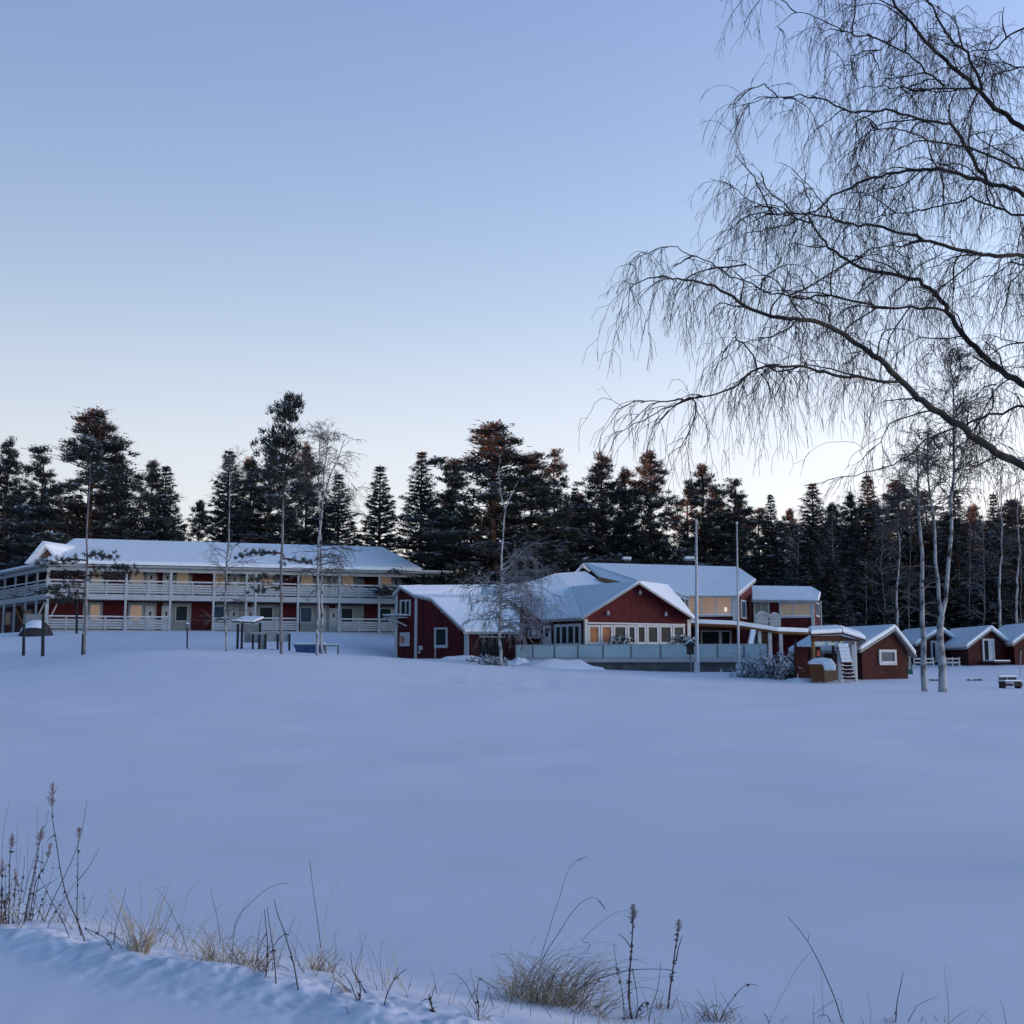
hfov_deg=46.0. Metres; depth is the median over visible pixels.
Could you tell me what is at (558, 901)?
dead weed
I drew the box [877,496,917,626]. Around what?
birch tree
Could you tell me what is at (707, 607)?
window
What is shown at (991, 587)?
young spruce
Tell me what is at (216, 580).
window
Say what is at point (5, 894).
dead weed
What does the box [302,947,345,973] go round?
dry grass tuft
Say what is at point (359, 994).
dead weed
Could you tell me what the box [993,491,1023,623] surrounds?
birch tree
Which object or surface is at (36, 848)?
dead weed
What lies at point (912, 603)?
young spruce
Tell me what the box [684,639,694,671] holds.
bird feeder
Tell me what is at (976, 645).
cabin
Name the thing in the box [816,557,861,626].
young spruce
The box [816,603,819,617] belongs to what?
window
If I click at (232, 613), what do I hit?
door
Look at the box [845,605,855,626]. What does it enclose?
young spruce
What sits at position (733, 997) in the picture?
dead weed
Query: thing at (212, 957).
dry grass tuft
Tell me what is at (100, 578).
window
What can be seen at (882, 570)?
birch tree
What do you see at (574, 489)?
spruce tree
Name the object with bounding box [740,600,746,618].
window
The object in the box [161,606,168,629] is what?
door
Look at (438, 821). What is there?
snow ground
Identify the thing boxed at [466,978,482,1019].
dead weed
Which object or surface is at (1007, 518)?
pine tree
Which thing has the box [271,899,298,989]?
dead weed
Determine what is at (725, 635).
window
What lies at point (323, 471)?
birch tree
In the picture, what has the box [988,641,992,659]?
door
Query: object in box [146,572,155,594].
door
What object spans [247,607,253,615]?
door
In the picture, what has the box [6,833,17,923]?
dead weed
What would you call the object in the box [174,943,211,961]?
dry grass tuft
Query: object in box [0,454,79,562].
pine tree
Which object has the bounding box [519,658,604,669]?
snow heap
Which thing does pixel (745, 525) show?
pine tree
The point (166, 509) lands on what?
spruce tree
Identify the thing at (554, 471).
pine tree
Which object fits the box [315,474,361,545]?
spruce tree
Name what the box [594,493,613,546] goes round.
spruce tree
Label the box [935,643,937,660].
door
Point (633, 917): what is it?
dead weed
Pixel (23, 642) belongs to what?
dark post
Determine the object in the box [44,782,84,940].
dead weed
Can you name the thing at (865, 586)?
birch tree
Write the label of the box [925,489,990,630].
spruce tree
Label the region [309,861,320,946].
dead weed
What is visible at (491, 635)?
window
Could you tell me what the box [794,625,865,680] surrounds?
wooden shelter
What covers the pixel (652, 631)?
window
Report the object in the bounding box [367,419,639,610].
pine tree
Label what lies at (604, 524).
pine tree
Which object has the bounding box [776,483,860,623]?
spruce tree
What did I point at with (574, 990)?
dry grass tuft
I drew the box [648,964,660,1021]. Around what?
dead weed
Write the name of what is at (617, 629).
window
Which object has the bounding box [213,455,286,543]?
pine tree
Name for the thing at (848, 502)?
pine tree
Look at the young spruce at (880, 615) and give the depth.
98.49 m
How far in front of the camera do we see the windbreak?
69.55 m
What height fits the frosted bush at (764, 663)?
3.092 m
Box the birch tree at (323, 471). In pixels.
[280,418,372,654]
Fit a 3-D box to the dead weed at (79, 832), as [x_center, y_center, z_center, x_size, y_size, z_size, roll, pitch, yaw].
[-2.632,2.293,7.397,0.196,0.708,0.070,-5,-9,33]
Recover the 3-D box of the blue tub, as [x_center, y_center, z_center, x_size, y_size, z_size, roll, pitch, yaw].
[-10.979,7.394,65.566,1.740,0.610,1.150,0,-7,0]
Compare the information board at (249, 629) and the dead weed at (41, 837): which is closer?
the dead weed at (41, 837)
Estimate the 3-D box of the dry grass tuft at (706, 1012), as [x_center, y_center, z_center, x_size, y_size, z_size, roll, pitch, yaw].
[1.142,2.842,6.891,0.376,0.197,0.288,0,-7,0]
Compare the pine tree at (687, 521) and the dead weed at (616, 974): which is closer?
the dead weed at (616, 974)
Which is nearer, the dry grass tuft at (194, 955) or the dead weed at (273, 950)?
the dead weed at (273, 950)
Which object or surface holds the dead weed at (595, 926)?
on the snow ground at (438, 821)
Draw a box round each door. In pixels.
[145,606,154,629]
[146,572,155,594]
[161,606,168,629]
[162,573,169,594]
[229,607,238,630]
[230,574,239,595]
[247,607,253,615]
[248,574,254,595]
[318,608,325,630]
[319,576,326,597]
[329,576,338,597]
[329,608,337,630]
[391,609,394,631]
[392,577,400,598]
[543,626,550,644]
[753,602,769,622]
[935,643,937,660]
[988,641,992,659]
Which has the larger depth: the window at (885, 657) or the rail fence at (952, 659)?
the rail fence at (952, 659)
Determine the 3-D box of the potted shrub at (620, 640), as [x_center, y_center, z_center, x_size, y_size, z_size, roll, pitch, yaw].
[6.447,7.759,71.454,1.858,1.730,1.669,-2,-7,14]
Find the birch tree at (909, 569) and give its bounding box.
[877,506,937,628]
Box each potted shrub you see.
[605,629,636,643]
[665,634,694,643]
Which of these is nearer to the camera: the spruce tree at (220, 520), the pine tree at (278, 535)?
the spruce tree at (220, 520)
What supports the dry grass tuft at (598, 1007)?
on the snow ground at (438, 821)
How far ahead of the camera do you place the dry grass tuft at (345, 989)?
5.96 m
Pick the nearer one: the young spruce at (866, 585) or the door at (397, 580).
the door at (397, 580)
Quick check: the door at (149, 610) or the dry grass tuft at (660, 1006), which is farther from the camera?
the door at (149, 610)
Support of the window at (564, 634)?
in the restaurant
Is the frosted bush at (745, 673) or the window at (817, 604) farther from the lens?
the window at (817, 604)
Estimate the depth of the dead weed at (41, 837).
7.80 m
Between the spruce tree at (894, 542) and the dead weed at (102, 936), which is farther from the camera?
the spruce tree at (894, 542)
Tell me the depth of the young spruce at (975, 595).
103.42 m
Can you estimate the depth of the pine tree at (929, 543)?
113.40 m
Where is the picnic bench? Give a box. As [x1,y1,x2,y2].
[998,675,1022,687]
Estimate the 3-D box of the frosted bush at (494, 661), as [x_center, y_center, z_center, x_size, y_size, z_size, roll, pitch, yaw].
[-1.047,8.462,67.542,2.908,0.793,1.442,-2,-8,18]
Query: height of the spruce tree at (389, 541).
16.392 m
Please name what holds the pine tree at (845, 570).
on the snow ground at (438, 821)
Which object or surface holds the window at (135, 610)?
in the lodge
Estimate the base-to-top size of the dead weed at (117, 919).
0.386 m
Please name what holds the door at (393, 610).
in the lodge
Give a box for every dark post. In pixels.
[22,624,24,655]
[41,614,44,655]
[75,600,77,633]
[81,634,82,654]
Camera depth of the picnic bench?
51.74 m
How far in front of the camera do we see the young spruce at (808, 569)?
96.93 m
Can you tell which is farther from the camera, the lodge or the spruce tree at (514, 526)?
the spruce tree at (514, 526)
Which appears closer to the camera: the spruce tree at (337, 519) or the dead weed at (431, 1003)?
the dead weed at (431, 1003)
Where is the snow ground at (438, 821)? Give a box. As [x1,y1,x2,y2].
[0,631,1023,1023]
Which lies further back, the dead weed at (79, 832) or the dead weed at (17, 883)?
the dead weed at (17, 883)
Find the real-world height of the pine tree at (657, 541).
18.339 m
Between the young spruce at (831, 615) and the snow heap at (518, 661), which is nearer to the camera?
the snow heap at (518, 661)
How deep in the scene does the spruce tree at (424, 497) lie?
108.47 m
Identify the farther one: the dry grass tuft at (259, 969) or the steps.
the steps
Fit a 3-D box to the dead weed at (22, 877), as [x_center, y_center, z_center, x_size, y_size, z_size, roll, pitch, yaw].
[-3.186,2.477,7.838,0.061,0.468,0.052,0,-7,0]
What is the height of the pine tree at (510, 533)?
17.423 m
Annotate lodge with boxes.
[0,538,452,633]
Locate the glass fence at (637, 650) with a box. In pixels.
[515,644,767,657]
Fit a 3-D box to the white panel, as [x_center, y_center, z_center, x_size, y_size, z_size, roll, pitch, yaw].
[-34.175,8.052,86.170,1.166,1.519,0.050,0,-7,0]
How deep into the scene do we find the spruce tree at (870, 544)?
104.08 m
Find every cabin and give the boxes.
[788,624,916,679]
[902,626,954,664]
[944,625,1010,665]
[997,623,1023,664]
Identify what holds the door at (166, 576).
in the lodge
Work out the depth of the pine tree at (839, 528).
112.10 m
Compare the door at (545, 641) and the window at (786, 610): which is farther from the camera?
the window at (786, 610)
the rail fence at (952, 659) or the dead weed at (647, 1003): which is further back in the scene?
the rail fence at (952, 659)
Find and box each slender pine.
[26,433,140,654]
[231,390,318,653]
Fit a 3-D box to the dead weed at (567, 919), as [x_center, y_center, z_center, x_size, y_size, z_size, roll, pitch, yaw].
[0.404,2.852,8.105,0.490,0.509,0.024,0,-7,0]
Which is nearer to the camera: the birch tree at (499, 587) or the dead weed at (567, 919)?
the dead weed at (567, 919)
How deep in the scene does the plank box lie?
55.95 m
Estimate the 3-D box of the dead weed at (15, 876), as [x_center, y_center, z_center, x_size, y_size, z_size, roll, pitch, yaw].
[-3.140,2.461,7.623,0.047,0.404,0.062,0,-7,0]
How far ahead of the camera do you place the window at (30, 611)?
99.08 m
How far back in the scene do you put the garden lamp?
70.70 m
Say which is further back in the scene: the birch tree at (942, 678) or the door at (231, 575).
the door at (231, 575)
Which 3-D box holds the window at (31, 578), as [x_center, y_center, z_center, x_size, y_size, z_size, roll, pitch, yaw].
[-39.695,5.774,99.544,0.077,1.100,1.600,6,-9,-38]
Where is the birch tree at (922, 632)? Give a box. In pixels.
[868,434,962,690]
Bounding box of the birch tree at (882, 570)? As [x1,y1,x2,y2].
[855,493,911,624]
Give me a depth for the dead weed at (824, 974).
6.85 m
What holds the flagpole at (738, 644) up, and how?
on the snow ground at (438, 821)
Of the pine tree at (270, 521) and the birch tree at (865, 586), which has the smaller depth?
the birch tree at (865, 586)
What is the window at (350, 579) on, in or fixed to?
in the lodge
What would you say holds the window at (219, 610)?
in the lodge
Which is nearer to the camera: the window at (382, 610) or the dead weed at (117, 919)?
the dead weed at (117, 919)
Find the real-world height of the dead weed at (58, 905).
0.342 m
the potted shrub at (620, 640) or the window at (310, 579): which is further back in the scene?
the window at (310, 579)
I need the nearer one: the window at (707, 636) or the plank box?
the plank box
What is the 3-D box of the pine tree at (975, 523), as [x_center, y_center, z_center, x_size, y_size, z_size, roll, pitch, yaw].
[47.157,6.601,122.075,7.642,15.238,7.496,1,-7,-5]
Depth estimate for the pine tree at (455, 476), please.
114.45 m
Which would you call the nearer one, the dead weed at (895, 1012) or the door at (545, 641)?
the dead weed at (895, 1012)
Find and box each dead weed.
[0,858,6,921]
[3,867,6,923]
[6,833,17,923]
[12,869,18,923]
[15,878,21,903]
[16,856,24,921]
[21,826,46,922]
[22,810,48,902]
[24,862,37,917]
[29,842,52,920]
[30,850,43,921]
[33,808,37,901]
[35,876,69,937]
[37,867,52,919]
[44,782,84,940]
[44,803,86,921]
[47,882,75,927]
[74,827,98,935]
[84,927,121,950]
[113,889,125,944]
[157,889,187,951]
[231,883,288,964]
[257,909,268,977]
[267,907,276,983]
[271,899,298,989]
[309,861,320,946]
[342,960,366,999]
[384,966,405,1004]
[421,985,437,1011]
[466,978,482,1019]
[540,856,585,957]
[540,897,606,964]
[582,910,626,951]
[586,969,645,986]
[613,944,625,1021]
[618,904,638,1018]
[636,1002,649,1018]
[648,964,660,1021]
[663,919,683,1008]
[719,984,756,1021]
[788,917,841,1021]
[894,972,903,1020]
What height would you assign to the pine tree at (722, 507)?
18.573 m
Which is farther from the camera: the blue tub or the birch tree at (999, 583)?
the birch tree at (999, 583)
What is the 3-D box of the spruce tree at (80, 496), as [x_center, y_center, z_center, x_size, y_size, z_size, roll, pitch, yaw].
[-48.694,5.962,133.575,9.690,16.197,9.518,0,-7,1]
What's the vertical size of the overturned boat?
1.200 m
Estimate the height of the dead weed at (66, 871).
0.843 m
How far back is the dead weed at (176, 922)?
7.14 m
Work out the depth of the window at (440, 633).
74.81 m
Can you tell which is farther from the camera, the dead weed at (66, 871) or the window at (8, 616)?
the window at (8, 616)
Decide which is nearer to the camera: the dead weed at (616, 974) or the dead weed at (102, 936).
the dead weed at (102, 936)
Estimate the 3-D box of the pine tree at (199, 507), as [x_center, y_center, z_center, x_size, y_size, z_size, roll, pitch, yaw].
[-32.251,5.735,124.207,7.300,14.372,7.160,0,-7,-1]
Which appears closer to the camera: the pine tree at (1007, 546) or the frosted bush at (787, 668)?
the frosted bush at (787, 668)
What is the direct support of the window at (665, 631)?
in the restaurant
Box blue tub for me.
[292,643,325,652]
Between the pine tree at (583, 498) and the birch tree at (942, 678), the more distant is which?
the pine tree at (583, 498)
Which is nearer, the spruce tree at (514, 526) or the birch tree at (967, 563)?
the birch tree at (967, 563)
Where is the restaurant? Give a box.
[383,556,821,671]
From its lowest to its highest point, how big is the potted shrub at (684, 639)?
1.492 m
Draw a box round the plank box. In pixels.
[808,658,836,681]
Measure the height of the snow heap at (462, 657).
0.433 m
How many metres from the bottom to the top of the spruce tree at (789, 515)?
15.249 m
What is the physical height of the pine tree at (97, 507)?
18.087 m
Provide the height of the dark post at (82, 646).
1.068 m
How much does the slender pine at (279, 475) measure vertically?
14.457 m
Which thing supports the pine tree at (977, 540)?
on the snow ground at (438, 821)
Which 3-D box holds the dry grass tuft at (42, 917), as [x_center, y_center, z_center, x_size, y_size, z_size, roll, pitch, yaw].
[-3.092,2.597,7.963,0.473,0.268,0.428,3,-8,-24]
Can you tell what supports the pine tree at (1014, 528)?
on the snow ground at (438, 821)
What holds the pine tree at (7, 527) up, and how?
on the snow ground at (438, 821)
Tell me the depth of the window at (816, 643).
58.45 m
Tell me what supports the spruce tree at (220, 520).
on the snow ground at (438, 821)
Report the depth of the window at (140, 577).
94.13 m
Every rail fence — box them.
[913,657,933,668]
[946,657,959,666]
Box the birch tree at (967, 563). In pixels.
[950,494,993,625]
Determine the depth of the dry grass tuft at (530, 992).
7.17 m
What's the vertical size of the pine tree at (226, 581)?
11.366 m
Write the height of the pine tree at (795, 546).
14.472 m
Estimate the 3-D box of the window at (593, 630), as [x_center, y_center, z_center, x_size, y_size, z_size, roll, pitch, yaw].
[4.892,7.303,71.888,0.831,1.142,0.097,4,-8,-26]
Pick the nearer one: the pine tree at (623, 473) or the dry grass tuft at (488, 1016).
the dry grass tuft at (488, 1016)
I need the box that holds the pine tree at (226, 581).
[191,444,263,650]
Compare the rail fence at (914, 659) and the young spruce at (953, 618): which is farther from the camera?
the young spruce at (953, 618)
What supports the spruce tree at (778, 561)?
on the snow ground at (438, 821)
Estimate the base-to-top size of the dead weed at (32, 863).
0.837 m
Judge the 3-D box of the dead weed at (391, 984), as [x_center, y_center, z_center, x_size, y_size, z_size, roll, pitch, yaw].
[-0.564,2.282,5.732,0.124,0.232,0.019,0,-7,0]
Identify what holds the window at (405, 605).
in the restaurant
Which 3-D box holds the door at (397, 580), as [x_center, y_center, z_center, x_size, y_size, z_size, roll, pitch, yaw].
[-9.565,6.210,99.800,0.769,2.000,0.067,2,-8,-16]
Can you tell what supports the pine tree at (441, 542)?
on the snow ground at (438, 821)
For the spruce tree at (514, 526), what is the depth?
136.44 m
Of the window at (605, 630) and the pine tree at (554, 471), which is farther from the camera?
the pine tree at (554, 471)
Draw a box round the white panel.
[25,614,41,623]
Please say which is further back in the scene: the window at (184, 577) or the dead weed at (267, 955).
the window at (184, 577)
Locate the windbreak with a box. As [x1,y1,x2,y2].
[250,632,290,649]
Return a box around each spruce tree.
[65,494,93,543]
[141,466,188,601]
[196,449,254,602]
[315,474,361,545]
[350,464,406,584]
[372,451,453,604]
[498,495,534,575]
[563,487,592,559]
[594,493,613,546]
[644,509,671,564]
[757,494,791,585]
[773,507,801,585]
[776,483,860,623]
[840,475,897,625]
[882,518,903,571]
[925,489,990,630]
[977,494,1013,585]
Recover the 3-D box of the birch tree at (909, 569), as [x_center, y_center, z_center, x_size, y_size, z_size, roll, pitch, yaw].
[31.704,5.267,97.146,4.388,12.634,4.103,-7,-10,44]
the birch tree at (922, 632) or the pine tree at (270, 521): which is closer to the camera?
the birch tree at (922, 632)
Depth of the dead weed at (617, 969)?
6.80 m
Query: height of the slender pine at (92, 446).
12.698 m
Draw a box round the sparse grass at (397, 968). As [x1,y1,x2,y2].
[16,880,1005,1023]
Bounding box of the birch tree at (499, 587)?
[440,453,576,665]
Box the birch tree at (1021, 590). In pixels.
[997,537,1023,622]
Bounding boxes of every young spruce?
[784,541,839,608]
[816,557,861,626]
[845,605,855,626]
[847,580,869,624]
[859,568,907,629]
[869,580,913,627]
[888,567,930,631]
[910,592,946,628]
[930,579,977,629]
[963,578,1023,628]
[966,586,989,626]
[1002,581,1023,623]
[1002,586,1015,622]
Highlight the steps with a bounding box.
[837,644,855,679]
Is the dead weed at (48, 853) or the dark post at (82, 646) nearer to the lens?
the dead weed at (48, 853)
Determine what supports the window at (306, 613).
in the lodge
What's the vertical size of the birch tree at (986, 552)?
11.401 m
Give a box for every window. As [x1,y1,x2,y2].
[5,612,11,624]
[26,609,32,613]
[28,575,34,587]
[90,604,100,618]
[91,571,101,582]
[129,605,142,619]
[131,572,143,583]
[175,605,187,621]
[176,573,188,584]
[214,606,223,619]
[215,574,224,584]
[259,606,272,620]
[260,575,273,585]
[300,575,312,586]
[300,607,312,622]
[341,576,353,587]
[341,607,353,621]
[380,608,391,621]
[381,577,391,587]
[400,600,410,615]
[434,627,447,647]
[479,634,504,637]
[554,624,581,645]
[588,625,600,643]
[600,625,612,643]
[613,625,626,642]
[627,625,636,643]
[636,625,646,643]
[646,625,658,643]
[659,625,672,643]
[672,625,684,643]
[687,598,732,616]
[701,630,720,643]
[720,630,731,643]
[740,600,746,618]
[779,603,811,617]
[815,642,824,644]
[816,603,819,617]
[878,650,896,664]
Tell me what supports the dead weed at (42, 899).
on the snow ground at (438, 821)
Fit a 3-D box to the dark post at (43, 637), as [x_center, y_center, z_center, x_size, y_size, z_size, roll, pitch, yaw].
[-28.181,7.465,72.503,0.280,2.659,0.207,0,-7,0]
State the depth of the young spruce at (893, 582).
105.01 m
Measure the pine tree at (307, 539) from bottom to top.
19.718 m
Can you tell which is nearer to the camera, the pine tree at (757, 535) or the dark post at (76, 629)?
the dark post at (76, 629)
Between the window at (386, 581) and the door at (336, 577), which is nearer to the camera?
the door at (336, 577)
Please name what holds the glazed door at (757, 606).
in the restaurant
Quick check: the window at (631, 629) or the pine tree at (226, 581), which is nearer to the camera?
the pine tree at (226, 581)
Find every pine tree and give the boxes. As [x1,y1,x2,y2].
[0,406,186,597]
[0,435,53,566]
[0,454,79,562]
[0,494,20,557]
[79,452,147,539]
[86,489,115,525]
[131,459,190,539]
[181,499,212,541]
[191,444,263,650]
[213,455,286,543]
[216,460,306,543]
[277,441,345,544]
[277,510,303,543]
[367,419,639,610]
[406,456,502,581]
[408,495,464,569]
[459,501,527,583]
[474,453,585,579]
[527,447,586,574]
[548,451,646,577]
[565,492,606,572]
[593,465,652,560]
[599,449,709,565]
[666,485,711,561]
[672,461,747,566]
[677,486,752,565]
[690,478,781,585]
[728,494,757,557]
[741,507,790,583]
[761,520,797,580]
[775,523,811,584]
[809,494,866,604]
[810,501,862,592]
[827,491,878,585]
[844,479,960,598]
[889,490,978,599]
[954,503,1008,589]
[955,497,1023,608]
[959,517,988,584]
[979,506,1023,584]
[999,504,1023,592]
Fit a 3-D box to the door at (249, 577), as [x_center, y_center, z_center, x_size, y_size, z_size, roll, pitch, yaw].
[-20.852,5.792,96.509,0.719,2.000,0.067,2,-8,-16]
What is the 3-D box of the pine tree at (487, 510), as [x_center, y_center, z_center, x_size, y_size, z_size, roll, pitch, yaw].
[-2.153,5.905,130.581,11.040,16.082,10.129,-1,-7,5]
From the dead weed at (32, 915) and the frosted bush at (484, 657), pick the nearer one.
the dead weed at (32, 915)
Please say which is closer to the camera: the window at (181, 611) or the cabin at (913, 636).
the cabin at (913, 636)
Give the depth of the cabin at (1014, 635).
74.36 m
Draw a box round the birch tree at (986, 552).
[950,515,1008,625]
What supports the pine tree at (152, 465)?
on the snow ground at (438, 821)
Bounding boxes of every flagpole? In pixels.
[694,519,699,672]
[735,522,741,673]
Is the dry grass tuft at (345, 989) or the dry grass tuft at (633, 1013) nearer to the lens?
the dry grass tuft at (345, 989)
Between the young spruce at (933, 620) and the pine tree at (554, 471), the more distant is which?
the pine tree at (554, 471)
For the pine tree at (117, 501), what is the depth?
110.90 m
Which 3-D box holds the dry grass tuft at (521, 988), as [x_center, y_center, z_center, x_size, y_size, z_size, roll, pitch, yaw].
[0.019,2.803,7.324,0.611,0.483,0.400,0,-7,0]
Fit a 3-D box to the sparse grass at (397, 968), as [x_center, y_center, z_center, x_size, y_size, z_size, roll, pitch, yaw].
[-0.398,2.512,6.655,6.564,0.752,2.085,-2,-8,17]
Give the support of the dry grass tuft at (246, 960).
on the snow ground at (438, 821)
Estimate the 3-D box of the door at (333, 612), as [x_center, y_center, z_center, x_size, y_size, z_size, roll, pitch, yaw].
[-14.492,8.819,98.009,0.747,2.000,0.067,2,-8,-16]
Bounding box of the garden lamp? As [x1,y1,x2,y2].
[185,623,189,648]
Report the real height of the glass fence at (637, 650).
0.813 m
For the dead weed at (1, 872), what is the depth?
7.47 m
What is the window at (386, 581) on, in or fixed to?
in the lodge
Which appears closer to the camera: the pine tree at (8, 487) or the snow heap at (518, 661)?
the snow heap at (518, 661)
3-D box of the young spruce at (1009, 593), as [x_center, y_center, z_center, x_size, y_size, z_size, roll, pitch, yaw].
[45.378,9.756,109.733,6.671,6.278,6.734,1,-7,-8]
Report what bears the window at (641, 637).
in the restaurant
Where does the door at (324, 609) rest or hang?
in the lodge
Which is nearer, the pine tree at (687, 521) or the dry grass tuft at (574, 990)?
the dry grass tuft at (574, 990)
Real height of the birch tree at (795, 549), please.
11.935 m
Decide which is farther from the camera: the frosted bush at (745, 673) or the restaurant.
the restaurant
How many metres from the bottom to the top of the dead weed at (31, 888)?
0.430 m
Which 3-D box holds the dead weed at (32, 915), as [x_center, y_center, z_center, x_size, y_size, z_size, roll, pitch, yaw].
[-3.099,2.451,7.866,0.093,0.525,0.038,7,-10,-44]
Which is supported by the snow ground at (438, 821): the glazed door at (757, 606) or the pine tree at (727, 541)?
the pine tree at (727, 541)
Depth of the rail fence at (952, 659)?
72.92 m
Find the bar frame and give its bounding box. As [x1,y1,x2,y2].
[324,644,338,653]
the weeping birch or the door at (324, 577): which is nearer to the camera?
the weeping birch
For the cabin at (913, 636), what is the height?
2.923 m
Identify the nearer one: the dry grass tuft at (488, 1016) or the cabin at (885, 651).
the dry grass tuft at (488, 1016)
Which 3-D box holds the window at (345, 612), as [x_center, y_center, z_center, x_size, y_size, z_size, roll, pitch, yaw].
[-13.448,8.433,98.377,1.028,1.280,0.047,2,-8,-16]
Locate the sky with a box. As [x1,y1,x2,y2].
[0,0,1023,571]
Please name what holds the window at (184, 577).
in the lodge
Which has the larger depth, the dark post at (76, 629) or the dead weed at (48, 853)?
the dark post at (76, 629)
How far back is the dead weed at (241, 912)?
6.38 m
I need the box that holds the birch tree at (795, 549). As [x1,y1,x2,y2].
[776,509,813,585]
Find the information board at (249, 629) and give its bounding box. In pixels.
[232,616,263,648]
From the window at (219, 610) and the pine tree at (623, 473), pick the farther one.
the pine tree at (623, 473)
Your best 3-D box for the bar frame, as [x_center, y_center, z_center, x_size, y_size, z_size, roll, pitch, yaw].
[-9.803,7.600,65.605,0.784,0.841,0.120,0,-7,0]
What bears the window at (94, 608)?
in the lodge
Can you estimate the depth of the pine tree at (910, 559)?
111.64 m
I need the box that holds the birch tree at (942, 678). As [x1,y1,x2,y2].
[858,313,1018,691]
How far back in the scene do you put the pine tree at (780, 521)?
141.13 m
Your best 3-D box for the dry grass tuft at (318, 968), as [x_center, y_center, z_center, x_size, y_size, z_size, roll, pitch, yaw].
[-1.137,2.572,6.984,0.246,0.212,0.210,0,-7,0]
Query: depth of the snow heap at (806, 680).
56.67 m
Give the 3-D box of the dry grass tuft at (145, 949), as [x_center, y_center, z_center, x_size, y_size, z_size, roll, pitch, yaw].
[-2.061,2.276,6.775,0.528,0.430,0.374,0,-7,0]
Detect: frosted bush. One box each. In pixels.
[466,654,498,662]
[477,657,514,666]
[720,642,794,678]
[734,657,781,677]
[752,645,824,679]
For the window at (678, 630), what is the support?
in the restaurant
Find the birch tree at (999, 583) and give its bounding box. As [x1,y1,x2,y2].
[982,473,1023,628]
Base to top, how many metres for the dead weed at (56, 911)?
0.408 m
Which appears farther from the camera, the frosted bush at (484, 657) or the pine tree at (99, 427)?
the pine tree at (99, 427)
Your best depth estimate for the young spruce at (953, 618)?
103.24 m
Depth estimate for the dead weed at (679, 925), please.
7.12 m
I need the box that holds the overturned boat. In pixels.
[18,620,52,636]
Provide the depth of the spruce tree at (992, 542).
116.56 m
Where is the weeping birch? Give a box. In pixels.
[578,0,1023,547]
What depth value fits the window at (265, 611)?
96.57 m
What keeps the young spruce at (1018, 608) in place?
on the snow ground at (438, 821)
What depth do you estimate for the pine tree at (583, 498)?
128.87 m
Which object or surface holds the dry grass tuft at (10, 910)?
on the snow ground at (438, 821)
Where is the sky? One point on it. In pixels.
(412, 220)
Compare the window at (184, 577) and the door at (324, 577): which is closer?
the window at (184, 577)
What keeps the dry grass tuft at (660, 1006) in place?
on the snow ground at (438, 821)
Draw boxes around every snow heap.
[439,655,481,659]
[505,657,529,665]
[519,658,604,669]
[784,678,816,682]
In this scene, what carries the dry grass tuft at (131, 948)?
on the snow ground at (438, 821)
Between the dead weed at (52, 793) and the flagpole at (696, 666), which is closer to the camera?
the dead weed at (52, 793)
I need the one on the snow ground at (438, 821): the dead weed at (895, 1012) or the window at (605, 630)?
the dead weed at (895, 1012)
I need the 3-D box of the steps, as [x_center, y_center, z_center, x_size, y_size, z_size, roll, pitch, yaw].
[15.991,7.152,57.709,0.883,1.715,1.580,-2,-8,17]
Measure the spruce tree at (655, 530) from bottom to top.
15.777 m
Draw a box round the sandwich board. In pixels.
[907,657,912,673]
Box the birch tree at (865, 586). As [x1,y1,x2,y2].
[847,550,890,625]
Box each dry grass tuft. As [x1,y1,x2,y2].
[0,872,46,927]
[7,890,75,922]
[100,878,189,953]
[114,924,142,951]
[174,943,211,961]
[175,925,251,963]
[218,936,285,968]
[235,952,284,972]
[295,935,334,970]
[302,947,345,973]
[327,968,356,992]
[459,994,499,1020]
[468,934,561,997]
[478,952,612,1010]
[493,932,663,1012]
[545,986,662,1022]
[620,1005,649,1020]
[649,989,679,1010]
[681,988,748,1022]
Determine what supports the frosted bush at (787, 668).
on the snow ground at (438, 821)
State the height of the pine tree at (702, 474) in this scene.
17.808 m
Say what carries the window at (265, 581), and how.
in the lodge

